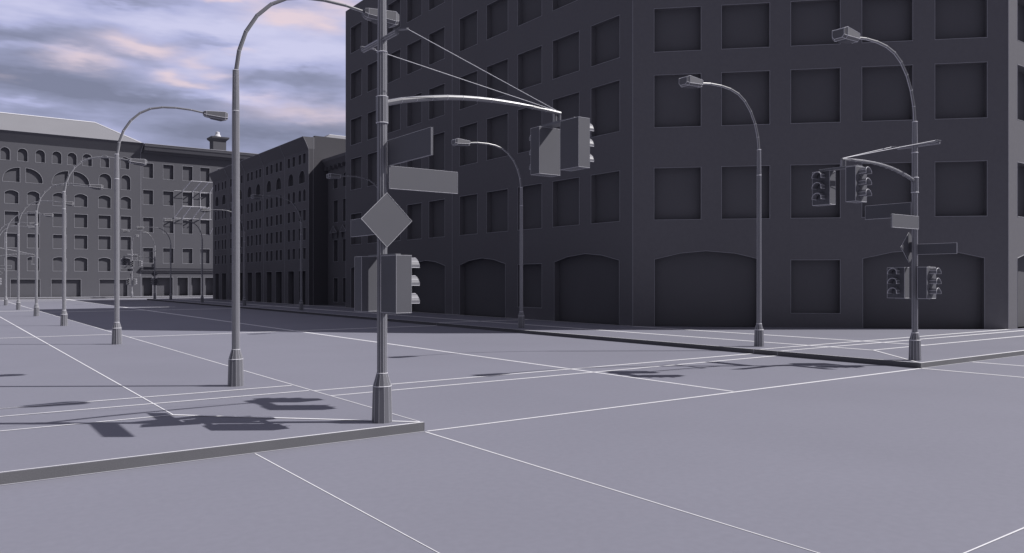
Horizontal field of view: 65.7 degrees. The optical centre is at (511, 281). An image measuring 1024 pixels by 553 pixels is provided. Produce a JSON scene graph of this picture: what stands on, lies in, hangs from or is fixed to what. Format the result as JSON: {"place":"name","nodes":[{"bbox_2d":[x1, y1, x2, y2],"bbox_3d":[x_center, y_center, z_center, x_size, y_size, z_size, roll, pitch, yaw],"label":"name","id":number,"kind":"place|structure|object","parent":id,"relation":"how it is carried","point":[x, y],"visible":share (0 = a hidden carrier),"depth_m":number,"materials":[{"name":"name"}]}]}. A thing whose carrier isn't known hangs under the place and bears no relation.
{"place":"outdoors","nodes":[
{"label":"outdoors","id":0,"kind":"place"},
{"bbox_2d":[0,112,143,297],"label":"arcaded building","id":1,"kind":"structure","parent":0,"point":[39,155],"depth_m":117.47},
{"bbox_2d":[4,233,16,247],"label":"window","id":2,"kind":"structure","parent":1,"relation":"in","point":[11,237],"depth_m":113.37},
{"bbox_2d":[4,256,16,270],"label":"window","id":3,"kind":"structure","parent":1,"relation":"in","point":[11,260],"depth_m":113.43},
{"bbox_2d":[2,167,19,182],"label":"lunette window","id":4,"kind":"structure","parent":1,"relation":"in","point":[13,174],"depth_m":113.43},
{"bbox_2d":[4,190,18,203],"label":"window","id":5,"kind":"structure","parent":1,"relation":"in","point":[10,196],"depth_m":113.37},
{"bbox_2d":[4,211,18,225],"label":"window","id":6,"kind":"structure","parent":1,"relation":"in","point":[8,215],"depth_m":113.29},
{"bbox_2d":[27,191,39,204],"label":"window","id":7,"kind":"structure","parent":1,"relation":"in","point":[32,196],"depth_m":114.88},
{"bbox_2d":[27,233,39,247],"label":"window","id":8,"kind":"structure","parent":1,"relation":"in","point":[30,237],"depth_m":114.79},
{"bbox_2d":[25,168,42,183],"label":"lunette window","id":9,"kind":"structure","parent":1,"relation":"in","point":[31,176],"depth_m":114.88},
{"bbox_2d":[53,213,66,226],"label":"window","id":10,"kind":"structure","parent":1,"relation":"in","point":[57,218],"depth_m":116.74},
{"bbox_2d":[53,234,66,248],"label":"window","id":11,"kind":"structure","parent":1,"relation":"in","point":[57,238],"depth_m":116.74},
{"bbox_2d":[53,257,66,270],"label":"window","id":12,"kind":"structure","parent":1,"relation":"in","point":[57,261],"depth_m":116.80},
{"bbox_2d":[52,171,68,185],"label":"lunette window","id":13,"kind":"structure","parent":1,"relation":"in","point":[59,178],"depth_m":116.97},
{"bbox_2d":[73,171,88,186],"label":"lunette window","id":14,"kind":"structure","parent":1,"relation":"in","point":[78,178],"depth_m":118.41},
{"bbox_2d":[74,194,87,206],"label":"window","id":15,"kind":"structure","parent":1,"relation":"in","point":[80,200],"depth_m":118.49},
{"bbox_2d":[74,214,87,227],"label":"window","id":16,"kind":"structure","parent":1,"relation":"in","point":[80,220],"depth_m":118.49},
{"bbox_2d":[74,235,87,248],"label":"window","id":17,"kind":"structure","parent":1,"relation":"in","point":[80,241],"depth_m":118.49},
{"bbox_2d":[74,257,87,271],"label":"window","id":18,"kind":"structure","parent":1,"relation":"in","point":[80,263],"depth_m":118.49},
{"bbox_2d":[98,195,110,208],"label":"window","id":19,"kind":"structure","parent":1,"relation":"in","point":[104,201],"depth_m":120.39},
{"bbox_2d":[98,215,110,228],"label":"window","id":20,"kind":"structure","parent":1,"relation":"in","point":[104,221],"depth_m":120.36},
{"bbox_2d":[98,236,110,249],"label":"window","id":21,"kind":"structure","parent":1,"relation":"in","point":[104,242],"depth_m":120.39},
{"bbox_2d":[98,257,110,271],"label":"window","id":22,"kind":"structure","parent":1,"relation":"in","point":[104,264],"depth_m":120.39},
{"bbox_2d":[98,173,111,188],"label":"window","id":23,"kind":"structure","parent":1,"relation":"in","point":[104,179],"depth_m":120.48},
{"bbox_2d":[120,216,130,229],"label":"window","id":24,"kind":"structure","parent":1,"relation":"in","point":[125,221],"depth_m":122.11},
{"bbox_2d":[120,236,130,249],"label":"window","id":25,"kind":"structure","parent":1,"relation":"in","point":[125,242],"depth_m":122.11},
{"bbox_2d":[121,175,130,189],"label":"window","id":26,"kind":"structure","parent":1,"relation":"in","point":[125,179],"depth_m":122.11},
{"bbox_2d":[0,295,212,299],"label":"pavement","id":27,"kind":"structure","parent":0,"point":[103,297],"depth_m":113.66,"materials":[{"name":"concrete"}]},
{"bbox_2d":[121,235,142,296],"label":"traffic light","id":28,"kind":"object","parent":27,"relation":"on","point":[133,280],"visible":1,"depth_m":116.31,"materials":[{"name":"paint"}]},
{"bbox_2d":[0,0,361,153],"label":"sky","id":29,"kind":"structure","parent":0,"point":[103,62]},
{"bbox_2d":[140,132,256,295],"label":"flat roofed building","id":30,"kind":"structure","parent":0,"point":[176,182],"depth_m":126.36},
{"bbox_2d":[143,163,152,178],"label":"window","id":31,"kind":"structure","parent":30,"relation":"in","point":[147,169],"depth_m":124.06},
{"bbox_2d":[143,190,152,204],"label":"window","id":32,"kind":"structure","parent":30,"relation":"in","point":[147,194],"depth_m":123.97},
{"bbox_2d":[143,217,152,232],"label":"window","id":33,"kind":"structure","parent":30,"relation":"in","point":[147,221],"depth_m":123.97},
{"bbox_2d":[143,247,152,262],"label":"window","id":34,"kind":"structure","parent":30,"relation":"in","point":[147,253],"depth_m":123.97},
{"bbox_2d":[163,164,173,179],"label":"window","id":35,"kind":"structure","parent":30,"relation":"in","point":[168,170],"depth_m":125.80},
{"bbox_2d":[163,191,173,205],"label":"window","id":36,"kind":"structure","parent":30,"relation":"in","point":[168,196],"depth_m":125.80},
{"bbox_2d":[163,218,173,233],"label":"window","id":37,"kind":"structure","parent":30,"relation":"in","point":[168,227],"depth_m":125.80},
{"bbox_2d":[163,248,173,263],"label":"window","id":38,"kind":"structure","parent":30,"relation":"in","point":[166,251],"depth_m":125.72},
{"bbox_2d":[182,192,191,206],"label":"window","id":39,"kind":"structure","parent":30,"relation":"in","point":[186,196],"depth_m":127.37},
{"bbox_2d":[182,166,192,180],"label":"window","id":40,"kind":"structure","parent":30,"relation":"in","point":[187,171],"depth_m":127.47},
{"bbox_2d":[182,219,192,233],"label":"window","id":41,"kind":"structure","parent":30,"relation":"in","point":[187,227],"depth_m":127.47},
{"bbox_2d":[182,248,192,263],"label":"window","id":42,"kind":"structure","parent":30,"relation":"in","point":[187,253],"depth_m":127.44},
{"bbox_2d":[200,167,209,182],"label":"window","id":43,"kind":"structure","parent":30,"relation":"in","point":[204,172],"depth_m":129.03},
{"bbox_2d":[200,193,209,207],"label":"window","id":44,"kind":"structure","parent":30,"relation":"in","point":[204,198],"depth_m":129.03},
{"bbox_2d":[200,220,209,234],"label":"window","id":45,"kind":"structure","parent":30,"relation":"in","point":[204,224],"depth_m":129.03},
{"bbox_2d":[0,301,423,484],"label":"pavement","id":46,"kind":"structure","parent":0,"point":[34,371],"depth_m":14.23,"materials":[{"name":"concrete"}]},
{"bbox_2d":[0,226,34,283],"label":"traffic light","id":47,"kind":"object","parent":46,"relation":"on","point":[32,258],"visible":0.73,"depth_m":94.67,"materials":[{"name":"paint"}]},
{"bbox_2d":[4,213,53,304],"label":"street lamp","id":48,"kind":"object","parent":46,"relation":"on","point":[6,298],"visible":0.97,"depth_m":75.80,"materials":[{"name":"metal"}]},
{"bbox_2d":[16,201,73,309],"bbox_3d":[-38.417,-2.182,65.280,4.115,8.964,0.447,0,0,-36],"label":"street lamp","id":49,"kind":"object","parent":46,"relation":"on","point":[18,304],"visible":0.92,"depth_m":64.11,"materials":[{"name":"metal"}]},
{"bbox_2d":[33,183,102,315],"bbox_3d":[-29.964,-2.182,53.622,4.115,8.964,0.447,0,0,-36],"label":"street lamp","id":50,"kind":"object","parent":46,"relation":"on","point":[36,305],"visible":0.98,"depth_m":52.50,"materials":[{"name":"metal"}]},
{"bbox_2d":[60,156,146,325],"bbox_3d":[-21.686,-2.182,42.207,4.115,8.964,0.447,0,0,-36],"label":"street lamp","id":51,"kind":"object","parent":46,"relation":"on","point":[64,315],"visible":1,"depth_m":41.04,"materials":[{"name":"metal"}]},
{"bbox_2d":[112,106,227,344],"bbox_3d":[-12.940,-2.181,30.145,4.113,8.962,0.444,0,0,-36],"label":"street lamp","id":52,"kind":"object","parent":46,"relation":"on","point":[116,327],"visible":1,"depth_m":28.99,"materials":[{"name":"metal"}]},
{"bbox_2d":[228,0,398,386],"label":"street lamp","id":53,"kind":"object","parent":46,"relation":"on","point":[235,371],"visible":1,"depth_m":17.42,"materials":[{"name":"metal"}]},
{"bbox_2d":[351,0,593,423],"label":"traffic light","id":54,"kind":"object","parent":46,"relation":"on","point":[384,282],"visible":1,"depth_m":12.95,"materials":[{"name":"paint"}]},
{"bbox_2d":[322,152,345,305],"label":"narrow building","id":55,"kind":"structure","parent":0,"point":[335,164],"depth_m":75.70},
{"bbox_2d":[0,297,1023,552],"bbox_3d":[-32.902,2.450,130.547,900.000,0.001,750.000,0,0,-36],"label":"road","id":56,"kind":"structure","parent":0,"point":[904,459],"depth_m":10.72,"materials":[{"name":"asphalt"}]},
{"bbox_2d":[0,323,1022,485],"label":"kerb joints","id":57,"kind":"object","parent":56,"relation":"on","point":[310,445],"visible":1,"depth_m":11.16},
{"bbox_2d":[8,297,1023,552],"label":"road markings","id":58,"kind":"object","parent":56,"relation":"on","point":[548,415],"visible":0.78,"depth_m":19.56,"materials":[{"name":"white paint"}]},
{"bbox_2d":[147,298,1023,367],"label":"pavement","id":59,"kind":"structure","parent":0,"point":[959,349],"depth_m":33.06,"materials":[{"name":"concrete"}]},
{"bbox_2d":[121,230,157,298],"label":"traffic light","id":60,"kind":"object","parent":59,"relation":"on","point":[154,273],"visible":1,"depth_m":104.01,"materials":[{"name":"paint"}]},
{"bbox_2d":[163,219,203,301],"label":"street lamp","id":61,"kind":"object","parent":59,"relation":"on","point":[171,220],"visible":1,"depth_m":86.56,"materials":[{"name":"metal"}]},
{"bbox_2d":[200,208,245,305],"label":"street lamp","id":62,"kind":"object","parent":59,"relation":"on","point":[209,210],"visible":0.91,"depth_m":74.65,"materials":[{"name":"metal"}]},
{"bbox_2d":[251,194,302,309],"bbox_3d":[-18.297,-2.182,61.958,4.115,8.964,0.447,0,0,-36],"label":"street lamp","id":63,"kind":"object","parent":59,"relation":"on","point":[254,196],"visible":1,"depth_m":63.00,"materials":[{"name":"metal"}]},
{"bbox_2d":[209,134,345,304],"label":"apartment block","id":64,"kind":"structure","parent":59,"relation":"on","point":[294,172],"depth_m":83.18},
{"bbox_2d":[452,138,524,327],"bbox_3d":[-1.067,-2.181,38.198,4.113,8.962,0.444,0,0,-36],"label":"street lamp","id":65,"kind":"object","parent":59,"relation":"on","point":[457,142],"visible":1,"depth_m":39.23,"materials":[{"name":"metal"}]},
{"bbox_2d":[0,295,1023,471],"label":"pavement markings","id":66,"kind":"object","parent":59,"relation":"on","point":[416,421],"visible":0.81,"depth_m":26.69,"materials":[{"name":"white paint"}]},
{"bbox_2d":[346,0,1023,328],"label":"office building","id":67,"kind":"structure","parent":59,"relation":"on","point":[648,217],"depth_m":40.45,"materials":[{"name":"concrete"}]},
{"bbox_2d":[351,212,361,244],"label":"window","id":68,"kind":"structure","parent":67,"relation":"in","point":[354,240],"depth_m":68.36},
{"bbox_2d":[351,156,361,189],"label":"window","id":69,"kind":"structure","parent":67,"relation":"in","point":[356,163],"depth_m":68.53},
{"bbox_2d":[351,115,361,145],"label":"window","id":70,"kind":"structure","parent":67,"relation":"in","point":[356,123],"depth_m":68.51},
{"bbox_2d":[351,68,361,99],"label":"window","id":71,"kind":"structure","parent":67,"relation":"in","point":[356,77],"depth_m":68.53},
{"bbox_2d":[351,21,361,53],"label":"window","id":72,"kind":"structure","parent":67,"relation":"in","point":[356,31],"depth_m":68.53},
{"bbox_2d":[367,151,376,186],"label":"window","id":73,"kind":"structure","parent":67,"relation":"in","point":[371,157],"depth_m":65.98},
{"bbox_2d":[367,110,376,139],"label":"window","id":74,"kind":"structure","parent":67,"relation":"in","point":[371,116],"depth_m":66.00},
{"bbox_2d":[367,61,376,92],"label":"window","id":75,"kind":"structure","parent":67,"relation":"in","point":[371,68],"depth_m":65.98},
{"bbox_2d":[367,20,377,44],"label":"window","id":76,"kind":"structure","parent":67,"relation":"in","point":[372,29],"depth_m":66.02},
{"bbox_2d":[388,104,400,133],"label":"window","id":77,"kind":"structure","parent":67,"relation":"in","point":[394,111],"depth_m":62.84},
{"bbox_2d":[388,48,400,82],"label":"window","id":78,"kind":"structure","parent":67,"relation":"in","point":[394,64],"depth_m":62.84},
{"bbox_2d":[388,0,400,32],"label":"window","id":79,"kind":"structure","parent":67,"relation":"in","point":[395,5],"depth_m":62.49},
{"bbox_2d":[407,203,421,239],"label":"window","id":80,"kind":"structure","parent":67,"relation":"in","point":[414,211],"depth_m":60.08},
{"bbox_2d":[407,92,421,126],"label":"window","id":81,"kind":"structure","parent":67,"relation":"in","point":[414,109],"depth_m":60.21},
{"bbox_2d":[407,38,421,74],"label":"window","id":82,"kind":"structure","parent":67,"relation":"in","point":[414,49],"depth_m":60.20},
{"bbox_2d":[407,0,421,22],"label":"window","id":83,"kind":"structure","parent":67,"relation":"in","point":[414,7],"depth_m":60.33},
{"bbox_2d":[429,199,444,237],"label":"window","id":84,"kind":"structure","parent":67,"relation":"in","point":[436,207],"depth_m":57.44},
{"bbox_2d":[429,131,444,170],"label":"window","id":85,"kind":"structure","parent":67,"relation":"in","point":[437,160],"depth_m":57.33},
{"bbox_2d":[429,83,444,119],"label":"window","id":86,"kind":"structure","parent":67,"relation":"in","point":[436,108],"depth_m":57.44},
{"bbox_2d":[429,26,444,64],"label":"window","id":87,"kind":"structure","parent":67,"relation":"in","point":[436,53],"depth_m":57.44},
{"bbox_2d":[459,193,477,235],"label":"window","id":88,"kind":"structure","parent":67,"relation":"in","point":[468,204],"depth_m":54.09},
{"bbox_2d":[459,122,477,166],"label":"window","id":89,"kind":"structure","parent":67,"relation":"in","point":[468,155],"depth_m":53.99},
{"bbox_2d":[459,70,477,109],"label":"window","id":90,"kind":"structure","parent":67,"relation":"in","point":[466,88],"depth_m":53.99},
{"bbox_2d":[459,10,477,51],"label":"window","id":91,"kind":"structure","parent":67,"relation":"in","point":[468,24],"depth_m":54.04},
{"bbox_2d":[486,189,507,232],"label":"window","id":92,"kind":"structure","parent":67,"relation":"in","point":[496,201],"depth_m":51.29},
{"bbox_2d":[486,113,507,160],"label":"window","id":93,"kind":"structure","parent":67,"relation":"in","point":[497,126],"depth_m":51.29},
{"bbox_2d":[486,58,507,97],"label":"window","id":94,"kind":"structure","parent":67,"relation":"in","point":[499,70],"depth_m":51.29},
{"bbox_2d":[486,0,507,39],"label":"window","id":95,"kind":"structure","parent":67,"relation":"in","point":[496,11],"depth_m":51.29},
{"bbox_2d":[517,183,541,230],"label":"window","id":96,"kind":"structure","parent":67,"relation":"in","point":[532,194],"depth_m":48.36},
{"bbox_2d":[517,103,541,153],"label":"window","id":97,"kind":"structure","parent":67,"relation":"in","point":[527,118],"depth_m":48.77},
{"bbox_2d":[517,45,541,90],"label":"window","id":98,"kind":"structure","parent":67,"relation":"in","point":[529,63],"depth_m":48.44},
{"bbox_2d":[517,0,541,26],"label":"window","id":99,"kind":"structure","parent":67,"relation":"in","point":[527,10],"depth_m":48.61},
{"bbox_2d":[517,263,541,307],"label":"window","id":100,"kind":"structure","parent":67,"relation":"in","point":[532,273],"depth_m":48.36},
{"bbox_2d":[552,0,576,10],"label":"window","id":101,"kind":"structure","parent":67,"relation":"in","point":[556,4],"depth_m":46.11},
{"bbox_2d":[552,177,578,226],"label":"window","id":102,"kind":"structure","parent":67,"relation":"in","point":[565,192],"depth_m":45.74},
{"bbox_2d":[552,92,578,128],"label":"window","id":103,"kind":"structure","parent":67,"relation":"in","point":[568,105],"depth_m":45.58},
{"bbox_2d":[552,31,578,79],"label":"window","id":104,"kind":"structure","parent":67,"relation":"in","point":[565,50],"depth_m":45.67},
{"bbox_2d":[591,170,619,223],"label":"window","id":105,"kind":"structure","parent":67,"relation":"in","point":[605,187],"depth_m":43.00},
{"bbox_2d":[591,80,619,137],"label":"window","id":106,"kind":"structure","parent":67,"relation":"in","point":[605,98],"depth_m":42.94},
{"bbox_2d":[591,15,619,66],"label":"window","id":107,"kind":"structure","parent":67,"relation":"in","point":[605,35],"depth_m":42.94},
{"bbox_2d":[654,167,700,219],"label":"window","id":108,"kind":"structure","parent":67,"relation":"in","point":[677,190],"depth_m":40.80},
{"bbox_2d":[654,73,700,127],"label":"window","id":109,"kind":"structure","parent":67,"relation":"in","point":[675,105],"depth_m":40.82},
{"bbox_2d":[654,6,700,51],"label":"window","id":110,"kind":"structure","parent":67,"relation":"in","point":[675,28],"depth_m":40.80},
{"bbox_2d":[721,165,769,218],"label":"window","id":111,"kind":"structure","parent":67,"relation":"in","point":[738,183],"depth_m":40.28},
{"bbox_2d":[721,70,769,125],"bbox_3d":[11.790,-9.225,40.108,2.376,2.716,0.363,0,0,9],"label":"window","id":112,"kind":"structure","parent":67,"relation":"in","point":[754,86],"depth_m":40.27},
{"bbox_2d":[721,2,769,48],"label":"window","id":113,"kind":"structure","parent":67,"relation":"in","point":[747,25],"depth_m":40.27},
{"bbox_2d":[790,164,840,218],"bbox_3d":[15.108,-4.480,39.579,2.376,2.686,0.363,0,0,9],"label":"window","id":114,"kind":"structure","parent":67,"relation":"in","point":[801,206],"depth_m":39.80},
{"bbox_2d":[790,67,840,123],"bbox_3d":[15.108,-9.225,39.579,2.377,2.717,0.363,0,0,9],"label":"window","id":115,"kind":"structure","parent":67,"relation":"in","point":[815,94],"depth_m":39.73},
{"bbox_2d":[790,0,840,45],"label":"window","id":116,"kind":"structure","parent":67,"relation":"in","point":[812,22],"depth_m":39.74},
{"bbox_2d":[790,259,840,313],"bbox_3d":[15.108,0.260,39.579,2.376,2.686,0.363,0,0,9],"label":"window","id":117,"kind":"structure","parent":67,"relation":"in","point":[815,285],"depth_m":39.73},
{"bbox_2d":[862,162,911,217],"bbox_3d":[18.426,-4.480,39.050,2.377,2.687,0.363,0,0,9],"label":"window","id":118,"kind":"structure","parent":67,"relation":"in","point":[888,186],"depth_m":39.20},
{"bbox_2d":[862,65,912,121],"bbox_3d":[18.426,-9.225,39.050,2.377,2.717,0.364,0,0,9],"label":"window","id":119,"kind":"structure","parent":67,"relation":"in","point":[885,89],"depth_m":39.21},
{"bbox_2d":[862,0,912,42],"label":"window","id":120,"kind":"structure","parent":67,"relation":"in","point":[882,20],"depth_m":39.21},
{"bbox_2d":[935,160,987,216],"bbox_3d":[21.744,-4.480,38.522,2.377,2.688,0.364,0,0,9],"label":"window","id":121,"kind":"structure","parent":67,"relation":"in","point":[961,187],"depth_m":38.67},
{"bbox_2d":[935,61,987,118],"bbox_3d":[21.744,-9.225,38.522,2.378,2.718,0.364,0,0,9],"label":"window","id":122,"kind":"structure","parent":67,"relation":"in","point":[961,89],"depth_m":38.67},
{"bbox_2d":[935,0,987,39],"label":"window","id":123,"kind":"structure","parent":67,"relation":"in","point":[954,19],"depth_m":38.68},
{"bbox_2d":[1017,162,1023,217],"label":"window","id":124,"kind":"structure","parent":67,"relation":"in","point":[1020,166],"depth_m":40.21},
{"bbox_2d":[1017,64,1023,121],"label":"window","id":125,"kind":"structure","parent":67,"relation":"in","point":[1020,69],"depth_m":40.14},
{"bbox_2d":[1017,0,1023,42],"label":"window","id":126,"kind":"structure","parent":67,"relation":"in","point":[1020,3],"depth_m":40.19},
{"bbox_2d":[679,75,763,346],"bbox_3d":[7.204,-2.181,26.927,4.113,8.962,0.444,0,0,-36],"label":"street lamp","id":127,"kind":"object","parent":59,"relation":"on","point":[691,82],"visible":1,"depth_m":27.96,"materials":[{"name":"metal"}]},
{"bbox_2d":[812,26,956,360],"bbox_3d":[10.243,-2.181,22.207,4.427,8.962,2.657,0,0,-36],"label":"traffic light","id":128,"kind":"object","parent":59,"relation":"on","point":[925,280],"visible":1,"depth_m":22.74,"materials":[{"name":"paint"}]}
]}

